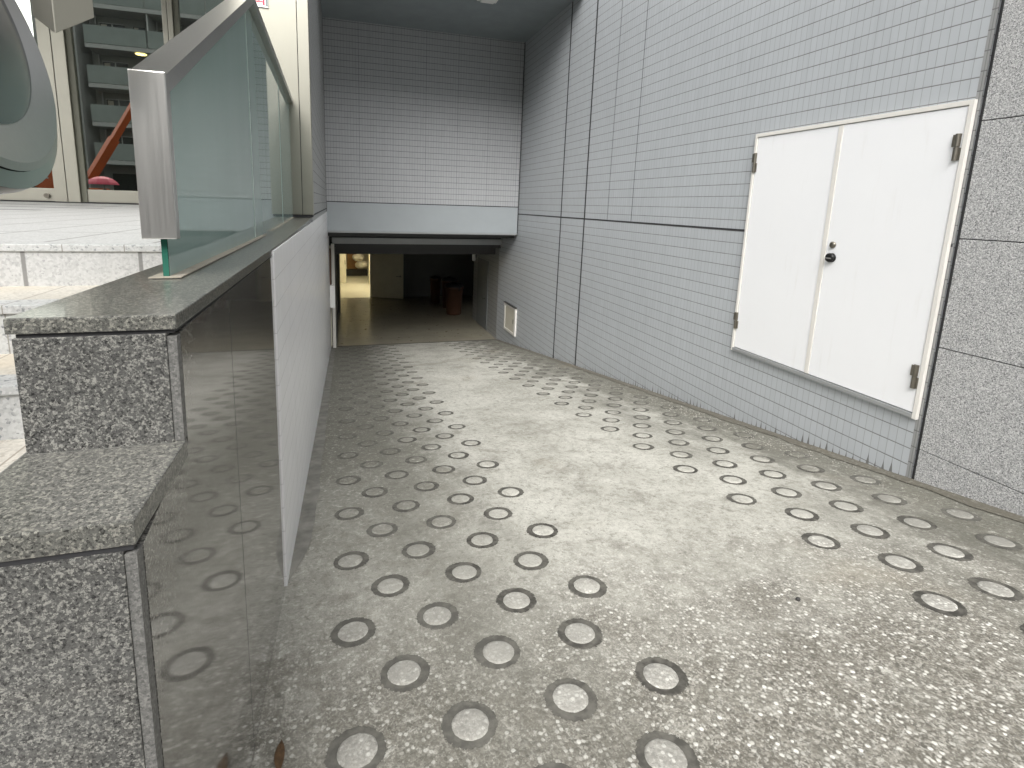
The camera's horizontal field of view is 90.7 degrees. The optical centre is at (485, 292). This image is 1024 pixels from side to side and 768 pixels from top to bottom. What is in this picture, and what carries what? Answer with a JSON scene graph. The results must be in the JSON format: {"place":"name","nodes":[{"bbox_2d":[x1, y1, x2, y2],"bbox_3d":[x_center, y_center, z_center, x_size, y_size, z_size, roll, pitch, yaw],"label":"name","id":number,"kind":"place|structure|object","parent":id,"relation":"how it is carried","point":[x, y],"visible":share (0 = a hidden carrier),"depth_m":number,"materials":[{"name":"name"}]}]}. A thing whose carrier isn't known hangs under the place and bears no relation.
{"place":"outdoors","nodes":[
{"label":"outdoors","id":0,"kind":"place"},
{"bbox_2d":[0,203,121,209],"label":"paving band","id":1,"kind":"object","parent":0,"point":[49,207],"visible":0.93,"depth_m":6.97,"materials":[{"name":"grey stone"}]},
{"bbox_2d":[0,201,161,286],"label":"terrace","id":2,"kind":"structure","parent":0,"point":[45,223],"depth_m":2.25,"materials":[{"name":"white stone"}]},
{"bbox_2d":[0,0,181,204],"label":"glazed facade","id":3,"kind":"structure","parent":2,"relation":"on","point":[57,50],"depth_m":10.25,"materials":[{"name":"beige metal"}]},
{"bbox_2d":[15,0,223,202],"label":"lobby","id":4,"kind":"object","parent":3,"relation":"in","point":[112,37],"depth_m":18.15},
{"bbox_2d":[340,254,345,282],"bbox_3d":[-6.123,-1.386,21.620,0.310,1.945,0.180,-1,10,-16],"label":"door panel","id":5,"kind":"structure","parent":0,"point":[342,268],"depth_m":21.63,"materials":[{"name":"brown metal"}]},
{"bbox_2d":[346,254,366,275],"bbox_3d":[-6.125,-1.530,24.007,0.990,1.417,0.360,-1,10,-16],"label":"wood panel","id":6,"kind":"object","parent":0,"point":[352,270],"visible":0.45,"depth_m":23.95,"materials":[{"name":"black wood"}]},
{"bbox_2d":[336,295,494,346],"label":"garage floor","id":7,"kind":"structure","parent":0,"point":[375,320],"depth_m":14.93,"materials":[{"name":"concrete"}]},
{"bbox_2d":[330,247,498,346],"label":"garage","id":8,"kind":"structure","parent":7,"relation":"on","point":[421,266],"depth_m":15.77,"materials":[{"name":"grey concrete"}]},
{"bbox_2d":[340,254,369,297],"bbox_3d":[-5.359,-1.424,21.931,2.376,2.254,7.265,-1,10,-16],"label":"back room","id":9,"kind":"object","parent":8,"relation":"attached to","point":[355,287],"visible":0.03,"depth_m":21.05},
{"bbox_2d":[370,254,402,298],"bbox_3d":[-4.164,-0.665,18.454,2.361,1.728,0.419,1,10,-2],"label":"open door","id":10,"kind":"structure","parent":8,"relation":"attached to","point":[386,275],"depth_m":18.43,"materials":[{"name":"beige paint"}]},
{"bbox_2d":[476,257,488,329],"bbox_3d":[-0.125,0.000,14.578,0.086,1.948,1.116,-1,10,-16],"label":"side door","id":11,"kind":"structure","parent":8,"relation":"attached to","point":[482,291],"depth_m":14.52,"materials":[{"name":"silver metal"}]},
{"bbox_2d":[430,275,440,303],"bbox_3d":[-1.782,-0.135,17.942,0.405,1.000,0.406,-1,10,-16],"label":"plastic bin","id":12,"kind":"object","parent":7,"relation":"on","point":[435,281],"visible":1,"depth_m":17.80,"materials":[{"name":"plastic"}]},
{"bbox_2d":[441,276,457,307],"bbox_3d":[-1.230,-0.043,17.245,0.584,1.088,0.585,-1,10,-16],"label":"plastic bin","id":13,"kind":"object","parent":7,"relation":"on","point":[445,280],"visible":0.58,"depth_m":17.06,"materials":[{"name":"plastic"}]},
{"bbox_2d":[444,281,463,314],"bbox_3d":[-1.017,0.150,16.239,0.623,1.064,0.624,-1,10,-16],"label":"plastic bin","id":14,"kind":"object","parent":7,"relation":"on","point":[454,291],"visible":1,"depth_m":16.03,"materials":[{"name":"plastic"}]},
{"bbox_2d":[251,340,1023,767],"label":"ramp","id":15,"kind":"structure","parent":0,"point":[857,656],"depth_m":2.31,"materials":[{"name":"concrete"}]},
{"bbox_2d":[0,217,312,767],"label":"granite pier","id":16,"kind":"structure","parent":15,"relation":"on","point":[142,576],"depth_m":0.88,"materials":[{"name":"stone"}]},
{"bbox_2d":[127,0,293,278],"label":"glass balustrade","id":17,"kind":"object","parent":16,"relation":"on","point":[211,98],"visible":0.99,"depth_m":1.77,"materials":[{"name":"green glass"}]},
{"bbox_2d":[258,0,313,216],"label":"clad column","id":18,"kind":"structure","parent":16,"relation":"on","point":[286,22],"depth_m":4.83,"materials":[{"name":"beige metal"}]},
{"bbox_2d":[274,739,284,767],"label":"dead leaf","id":19,"kind":"object","parent":15,"relation":"on","point":[279,754],"visible":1,"depth_m":1.53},
{"bbox_2d":[271,212,330,585],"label":"white wall","id":20,"kind":"structure","parent":15,"relation":"on","point":[301,282],"depth_m":3.27,"materials":[{"name":"paint"}]},
{"bbox_2d":[309,0,326,221],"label":"side wall","id":21,"kind":"structure","parent":20,"relation":"on","point":[317,91],"depth_m":7.01,"materials":[{"name":"grey tile"}]},
{"bbox_2d":[329,248,334,307],"bbox_3d":[-3.446,-0.335,11.364,0.106,1.332,0.180,-1,10,-16],"label":"switch box","id":22,"kind":"object","parent":20,"relation":"attached to","point":[332,296],"visible":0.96,"depth_m":11.34,"materials":[{"name":"metal"}]},
{"bbox_2d":[288,347,335,580],"bbox_3d":[-2.284,1.351,7.320,0.109,1.640,9.986,-1,10,-16],"label":"mortar strip","id":23,"kind":"object","parent":15,"relation":"on","point":[306,519],"visible":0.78,"depth_m":3.65,"materials":[{"name":"concrete"}]},
{"bbox_2d":[335,476,360,484],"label":"anti slip ring","id":24,"kind":"object","parent":15,"relation":"on","point":[348,480],"visible":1,"depth_m":3.74,"materials":[{"name":"concrete"}]},
{"bbox_2d":[337,452,358,458],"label":"anti slip ring","id":25,"kind":"object","parent":15,"relation":"on","point":[347,455],"visible":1,"depth_m":4.29,"materials":[{"name":"concrete"}]},
{"bbox_2d":[334,507,363,519],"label":"anti slip ring","id":26,"kind":"object","parent":15,"relation":"on","point":[350,513],"visible":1,"depth_m":3.19,"materials":[{"name":"concrete"}]},
{"bbox_2d":[333,551,369,569],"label":"anti slip ring","id":27,"kind":"object","parent":15,"relation":"on","point":[348,561],"visible":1,"depth_m":2.64,"materials":[{"name":"concrete"}]},
{"bbox_2d":[330,617,375,647],"bbox_3d":[-0.550,1.408,2.104,0.195,0.007,0.195,-1,1,-16],"label":"anti slip ring","id":28,"kind":"object","parent":15,"relation":"on","point":[354,631],"visible":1,"depth_m":2.10,"materials":[{"name":"concrete"}]},
{"bbox_2d":[324,726,386,767],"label":"anti slip ring","id":29,"kind":"object","parent":15,"relation":"on","point":[359,747],"visible":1,"depth_m":1.56,"materials":[{"name":"concrete"}]},
{"bbox_2d":[360,461,382,468],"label":"anti slip ring","id":30,"kind":"object","parent":15,"relation":"on","point":[369,464],"visible":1,"depth_m":4.07,"materials":[{"name":"concrete"}]},
{"bbox_2d":[361,487,387,497],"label":"anti slip ring","id":31,"kind":"object","parent":15,"relation":"on","point":[372,492],"visible":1,"depth_m":3.52,"materials":[{"name":"concrete"}]},
{"bbox_2d":[366,522,397,536],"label":"anti slip ring","id":32,"kind":"object","parent":15,"relation":"on","point":[382,529],"visible":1,"depth_m":2.98,"materials":[{"name":"concrete"}]},
{"bbox_2d":[380,448,399,454],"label":"anti slip ring","id":33,"kind":"object","parent":15,"relation":"on","point":[389,451],"visible":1,"depth_m":4.38,"materials":[{"name":"concrete"}]},
{"bbox_2d":[371,574,409,596],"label":"anti slip ring","id":34,"kind":"object","parent":15,"relation":"on","point":[388,586],"visible":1,"depth_m":2.42,"materials":[{"name":"concrete"}]},
{"bbox_2d":[384,470,408,478],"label":"anti slip ring","id":35,"kind":"object","parent":15,"relation":"on","point":[398,474],"visible":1,"depth_m":3.84,"materials":[{"name":"concrete"}]},
{"bbox_2d":[380,654,429,691],"bbox_3d":[-0.298,1.408,1.879,0.196,0.007,0.195,-1,1,-16],"label":"anti slip ring","id":36,"kind":"object","parent":15,"relation":"on","point":[400,673],"visible":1,"depth_m":1.87,"materials":[{"name":"concrete"}]},
{"bbox_2d":[392,500,419,511],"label":"anti slip ring","id":37,"kind":"object","parent":15,"relation":"on","point":[404,505],"visible":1,"depth_m":3.30,"materials":[{"name":"concrete"}]},
{"bbox_2d":[405,456,426,463],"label":"anti slip ring","id":38,"kind":"object","parent":15,"relation":"on","point":[415,459],"visible":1,"depth_m":4.17,"materials":[{"name":"concrete"}]},
{"bbox_2d":[402,541,434,558],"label":"anti slip ring","id":39,"kind":"object","parent":15,"relation":"on","point":[417,549],"visible":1,"depth_m":2.74,"materials":[{"name":"concrete"}]},
{"bbox_2d":[414,481,438,490],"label":"anti slip ring","id":40,"kind":"object","parent":15,"relation":"on","point":[426,486],"visible":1,"depth_m":3.62,"materials":[{"name":"concrete"}]},
{"bbox_2d":[421,444,441,449],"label":"anti slip ring","id":41,"kind":"object","parent":15,"relation":"on","point":[431,447],"visible":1,"depth_m":4.49,"materials":[{"name":"concrete"}]},
{"bbox_2d":[417,602,458,629],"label":"anti slip ring","id":42,"kind":"object","parent":15,"relation":"on","point":[435,615],"visible":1,"depth_m":2.19,"materials":[{"name":"concrete"}]},
{"bbox_2d":[426,515,456,528],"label":"anti slip ring","id":43,"kind":"object","parent":15,"relation":"on","point":[441,521],"visible":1,"depth_m":3.07,"materials":[{"name":"concrete"}]},
{"bbox_2d":[432,465,454,473],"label":"anti slip ring","id":44,"kind":"object","parent":15,"relation":"on","point":[442,469],"visible":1,"depth_m":3.94,"materials":[{"name":"concrete"}]},
{"bbox_2d":[448,452,468,458],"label":"anti slip ring","id":45,"kind":"object","parent":15,"relation":"on","point":[457,455],"visible":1,"depth_m":4.26,"materials":[{"name":"concrete"}]},
{"bbox_2d":[447,493,473,504],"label":"anti slip ring","id":46,"kind":"object","parent":15,"relation":"on","point":[460,498],"visible":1,"depth_m":3.39,"materials":[{"name":"concrete"}]},
{"bbox_2d":[445,562,481,582],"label":"anti slip ring","id":47,"kind":"object","parent":15,"relation":"on","point":[463,572],"visible":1,"depth_m":2.52,"materials":[{"name":"concrete"}]},
{"bbox_2d":[441,701,497,749],"bbox_3d":[-0.053,1.408,1.655,0.195,0.006,0.196,-1,1,-16],"label":"anti slip ring","id":48,"kind":"object","parent":15,"relation":"on","point":[469,725],"visible":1,"depth_m":1.65,"materials":[{"name":"concrete"}]},
{"bbox_2d":[461,440,480,445],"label":"anti slip ring","id":49,"kind":"object","parent":15,"relation":"on","point":[470,443],"visible":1,"depth_m":4.59,"materials":[{"name":"concrete"}]},
{"bbox_2d":[462,475,486,484],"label":"anti slip ring","id":50,"kind":"object","parent":15,"relation":"on","point":[474,480],"visible":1,"depth_m":3.71,"materials":[{"name":"concrete"}]},
{"bbox_2d":[466,532,498,547],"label":"anti slip ring","id":51,"kind":"object","parent":15,"relation":"on","point":[481,540],"visible":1,"depth_m":2.84,"materials":[{"name":"concrete"}]},
{"bbox_2d":[477,460,498,468],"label":"anti slip ring","id":52,"kind":"object","parent":15,"relation":"on","point":[487,464],"visible":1,"depth_m":4.03,"materials":[{"name":"concrete"}]},
{"bbox_2d":[473,635,520,668],"bbox_3d":[0.045,1.402,1.980,0.196,0.006,0.195,-1,1,-16],"label":"anti slip ring","id":53,"kind":"object","parent":15,"relation":"on","point":[500,651],"visible":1,"depth_m":1.97,"materials":[{"name":"concrete"}]},
{"bbox_2d":[484,507,512,519],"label":"anti slip ring","id":54,"kind":"object","parent":15,"relation":"on","point":[496,513],"visible":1,"depth_m":3.17,"materials":[{"name":"concrete"}]},
{"bbox_2d":[498,487,523,496],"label":"anti slip ring","id":55,"kind":"object","parent":15,"relation":"on","point":[510,492],"visible":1,"depth_m":3.50,"materials":[{"name":"concrete"}]},
{"bbox_2d":[496,588,536,612],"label":"anti slip ring","id":56,"kind":"object","parent":15,"relation":"on","point":[517,600],"visible":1,"depth_m":2.29,"materials":[{"name":"concrete"}]},
{"bbox_2d":[513,551,548,569],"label":"anti slip ring","id":57,"kind":"object","parent":15,"relation":"on","point":[528,560],"visible":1,"depth_m":2.62,"materials":[{"name":"concrete"}]},
{"bbox_2d":[526,523,557,537],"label":"anti slip ring","id":58,"kind":"object","parent":15,"relation":"on","point":[543,530],"visible":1,"depth_m":2.94,"materials":[{"name":"concrete"}]},
{"bbox_2d":[535,761,571,767],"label":"anti slip ring","id":59,"kind":"object","parent":15,"relation":"on","point":[551,764],"visible":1,"depth_m":1.51,"materials":[{"name":"concrete"}]},
{"bbox_2d":[543,678,598,721],"bbox_3d":[0.296,1.402,1.749,0.194,0.006,0.196,-1,1,-16],"label":"anti slip ring","id":60,"kind":"object","parent":15,"relation":"on","point":[569,699],"visible":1,"depth_m":1.74,"materials":[{"name":"concrete"}]},
{"bbox_2d":[557,618,602,649],"bbox_3d":[0.388,1.396,2.077,0.195,0.007,0.195,-1,1,-16],"label":"anti slip ring","id":61,"kind":"object","parent":15,"relation":"on","point":[581,633],"visible":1,"depth_m":2.07,"materials":[{"name":"concrete"}]},
{"bbox_2d":[568,575,606,598],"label":"anti slip ring","id":62,"kind":"object","parent":15,"relation":"on","point":[585,586],"visible":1,"depth_m":2.39,"materials":[{"name":"concrete"}]},
{"bbox_2d":[632,443,653,449],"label":"anti slip ring","id":63,"kind":"object","parent":15,"relation":"on","point":[641,446],"visible":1,"depth_m":4.42,"materials":[{"name":"concrete"}]},
{"bbox_2d":[634,657,688,695],"bbox_3d":[0.643,1.396,1.847,0.195,0.006,0.195,-1,1,-16],"label":"anti slip ring","id":64,"kind":"object","parent":15,"relation":"on","point":[662,676],"visible":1,"depth_m":1.84,"materials":[{"name":"concrete"}]},
{"bbox_2d":[635,731,699,767],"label":"anti slip ring","id":65,"kind":"object","parent":15,"relation":"on","point":[656,749],"visible":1,"depth_m":1.54,"materials":[{"name":"concrete"}]},
{"bbox_2d":[668,439,688,445],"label":"anti slip ring","id":66,"kind":"object","parent":15,"relation":"on","point":[678,442],"visible":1,"depth_m":4.52,"materials":[{"name":"concrete"}]},
{"bbox_2d":[670,451,692,457],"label":"anti slip ring","id":67,"kind":"object","parent":15,"relation":"on","point":[679,454],"visible":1,"depth_m":4.20,"materials":[{"name":"concrete"}]},
{"bbox_2d":[673,465,697,473],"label":"anti slip ring","id":68,"kind":"object","parent":15,"relation":"on","point":[685,469],"visible":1,"depth_m":3.88,"materials":[{"name":"concrete"}]},
{"bbox_2d":[701,436,722,441],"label":"anti slip ring","id":69,"kind":"object","parent":15,"relation":"on","point":[712,438],"visible":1,"depth_m":4.62,"materials":[{"name":"concrete"}]},
{"bbox_2d":[706,447,729,453],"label":"anti slip ring","id":70,"kind":"object","parent":15,"relation":"on","point":[717,450],"visible":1,"depth_m":4.29,"materials":[{"name":"concrete"}]},
{"bbox_2d":[712,460,737,467],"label":"anti slip ring","id":71,"kind":"object","parent":15,"relation":"on","point":[724,464],"visible":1,"depth_m":3.98,"materials":[{"name":"concrete"}]},
{"bbox_2d":[719,475,746,484],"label":"anti slip ring","id":72,"kind":"object","parent":15,"relation":"on","point":[732,479],"visible":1,"depth_m":3.65,"materials":[{"name":"concrete"}]},
{"bbox_2d":[726,493,756,504],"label":"anti slip ring","id":73,"kind":"object","parent":15,"relation":"on","point":[739,498],"visible":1,"depth_m":3.33,"materials":[{"name":"concrete"}]},
{"bbox_2d":[496,0,1001,477],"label":"tiled wall","id":74,"kind":"structure","parent":15,"relation":"on","point":[644,122],"depth_m":5.86,"materials":[{"name":"grey tile"}]},
{"bbox_2d":[322,17,525,237],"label":"header wall","id":75,"kind":"structure","parent":74,"relation":"attached to","point":[429,122],"depth_m":10.64,"materials":[{"name":"grey tile"}]},
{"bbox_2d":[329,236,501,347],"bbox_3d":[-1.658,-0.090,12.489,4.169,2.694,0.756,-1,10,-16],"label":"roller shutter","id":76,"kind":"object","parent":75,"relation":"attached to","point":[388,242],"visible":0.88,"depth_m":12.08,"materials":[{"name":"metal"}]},
{"bbox_2d":[321,0,573,41],"bbox_3d":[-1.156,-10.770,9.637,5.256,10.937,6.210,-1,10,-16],"label":"ceiling slab","id":77,"kind":"structure","parent":75,"relation":"attached to","point":[520,20],"depth_m":9.45,"materials":[{"name":"grey concrete"}]},
{"bbox_2d":[503,301,516,336],"bbox_3d":[0.586,0.613,12.185,0.054,0.691,0.882,-1,10,-16],"label":"inspection hatch","id":78,"kind":"object","parent":74,"relation":"attached to","point":[510,317],"visible":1,"depth_m":12.13,"materials":[{"name":"beige paint"}]},
{"bbox_2d":[731,99,977,419],"bbox_3d":[2.816,-0.318,4.214,0.069,2.149,1.780,-1,10,-16],"label":"double door","id":79,"kind":"structure","parent":74,"relation":"attached to","point":[848,232],"depth_m":3.96,"materials":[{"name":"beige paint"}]},
{"bbox_2d":[741,443,764,449],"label":"anti slip ring","id":80,"kind":"object","parent":15,"relation":"on","point":[752,446],"visible":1,"depth_m":4.38,"materials":[{"name":"concrete"}]},
{"bbox_2d":[556,367,956,515],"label":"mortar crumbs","id":81,"kind":"object","parent":15,"relation":"on","point":[749,433],"visible":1,"depth_m":4.66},
{"bbox_2d":[495,339,1023,522],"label":"mortar strip","id":82,"kind":"object","parent":15,"relation":"on","point":[979,505],"visible":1,"depth_m":4.15,"materials":[{"name":"concrete"}]},
{"bbox_2d":[750,455,774,462],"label":"anti slip ring","id":83,"kind":"object","parent":15,"relation":"on","point":[761,459],"visible":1,"depth_m":4.07,"materials":[{"name":"concrete"}]},
{"bbox_2d":[758,470,785,478],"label":"anti slip ring","id":84,"kind":"object","parent":15,"relation":"on","point":[773,474],"visible":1,"depth_m":3.75,"materials":[{"name":"concrete"}]},
{"bbox_2d":[771,487,801,497],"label":"anti slip ring","id":85,"kind":"object","parent":15,"relation":"on","point":[786,492],"visible":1,"depth_m":3.42,"materials":[{"name":"concrete"}]},
{"bbox_2d":[785,451,809,457],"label":"anti slip ring","id":86,"kind":"object","parent":15,"relation":"on","point":[796,454],"visible":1,"depth_m":4.17,"materials":[{"name":"concrete"}]},
{"bbox_2d":[785,508,818,520],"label":"anti slip ring","id":87,"kind":"object","parent":15,"relation":"on","point":[803,514],"visible":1,"depth_m":3.10,"materials":[{"name":"concrete"}]},
{"bbox_2d":[797,464,824,472],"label":"anti slip ring","id":88,"kind":"object","parent":15,"relation":"on","point":[810,468],"visible":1,"depth_m":3.85,"materials":[{"name":"concrete"}]},
{"bbox_2d":[801,533,840,549],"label":"anti slip ring","id":89,"kind":"object","parent":15,"relation":"on","point":[822,541],"visible":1,"depth_m":2.78,"materials":[{"name":"concrete"}]},
{"bbox_2d":[810,481,841,490],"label":"anti slip ring","id":90,"kind":"object","parent":15,"relation":"on","point":[828,486],"visible":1,"depth_m":3.52,"materials":[{"name":"concrete"}]},
{"bbox_2d":[828,500,863,512],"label":"anti slip ring","id":91,"kind":"object","parent":15,"relation":"on","point":[843,505],"visible":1,"depth_m":3.20,"materials":[{"name":"concrete"}]},
{"bbox_2d":[850,475,881,484],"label":"anti slip ring","id":92,"kind":"object","parent":15,"relation":"on","point":[865,479],"visible":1,"depth_m":3.62,"materials":[{"name":"concrete"}]},
{"bbox_2d":[850,524,890,538],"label":"anti slip ring","id":93,"kind":"object","parent":15,"relation":"on","point":[870,530],"visible":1,"depth_m":2.88,"materials":[{"name":"concrete"}]},
{"bbox_2d":[871,493,906,504],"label":"anti slip ring","id":94,"kind":"object","parent":15,"relation":"on","point":[889,499],"visible":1,"depth_m":3.30,"materials":[{"name":"concrete"}]},
{"bbox_2d":[878,553,923,572],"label":"anti slip ring","id":95,"kind":"object","parent":15,"relation":"on","point":[900,562],"visible":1,"depth_m":2.55,"materials":[{"name":"concrete"}]},
{"bbox_2d":[896,515,936,529],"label":"anti slip ring","id":96,"kind":"object","parent":15,"relation":"on","point":[918,522],"visible":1,"depth_m":2.97,"materials":[{"name":"concrete"}]},
{"bbox_2d":[912,590,968,616],"bbox_3d":[2.010,1.371,2.237,0.195,0.007,0.196,-1,1,-16],"label":"anti slip ring","id":97,"kind":"object","parent":15,"relation":"on","point":[944,604],"visible":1,"depth_m":2.23,"materials":[{"name":"concrete"}]},
{"bbox_2d":[926,543,973,561],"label":"anti slip ring","id":98,"kind":"object","parent":15,"relation":"on","point":[950,551],"visible":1,"depth_m":2.65,"materials":[{"name":"concrete"}]},
{"bbox_2d":[941,508,981,521],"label":"anti slip ring","id":99,"kind":"object","parent":15,"relation":"on","point":[961,514],"visible":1,"depth_m":3.06,"materials":[{"name":"concrete"}]},
{"bbox_2d":[967,577,1023,600],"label":"anti slip ring","id":100,"kind":"object","parent":15,"relation":"on","point":[996,589],"visible":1,"depth_m":2.33,"materials":[{"name":"concrete"}]},
{"bbox_2d":[975,533,1022,550],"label":"anti slip ring","id":101,"kind":"object","parent":15,"relation":"on","point":[999,542],"visible":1,"depth_m":2.74,"materials":[{"name":"concrete"}]},
{"label":"street","id":102,"kind":"structure","parent":0,"visible":0},
{"bbox_2d":[0,242,161,471],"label":"entrance steps","id":103,"kind":"structure","parent":102,"relation":"on","point":[14,300],"depth_m":1.67,"materials":[{"name":"white stone"}]},
{"bbox_2d":[0,0,56,194],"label":"traffic mirror","id":104,"kind":"object","parent":103,"relation":"on","point":[28,136],"visible":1,"depth_m":1.24,"materials":[{"name":"metal"}]},
{"bbox_2d":[31,0,93,32],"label":"steel housing","id":105,"kind":"object","parent":104,"relation":"attached to","point":[55,16],"visible":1,"depth_m":0.99,"materials":[{"name":"beige metal"}]},
{"bbox_2d":[912,0,1023,516],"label":"granite wall","id":106,"kind":"structure","parent":102,"relation":"on","point":[971,442],"depth_m":3.15,"materials":[{"name":"stone"}]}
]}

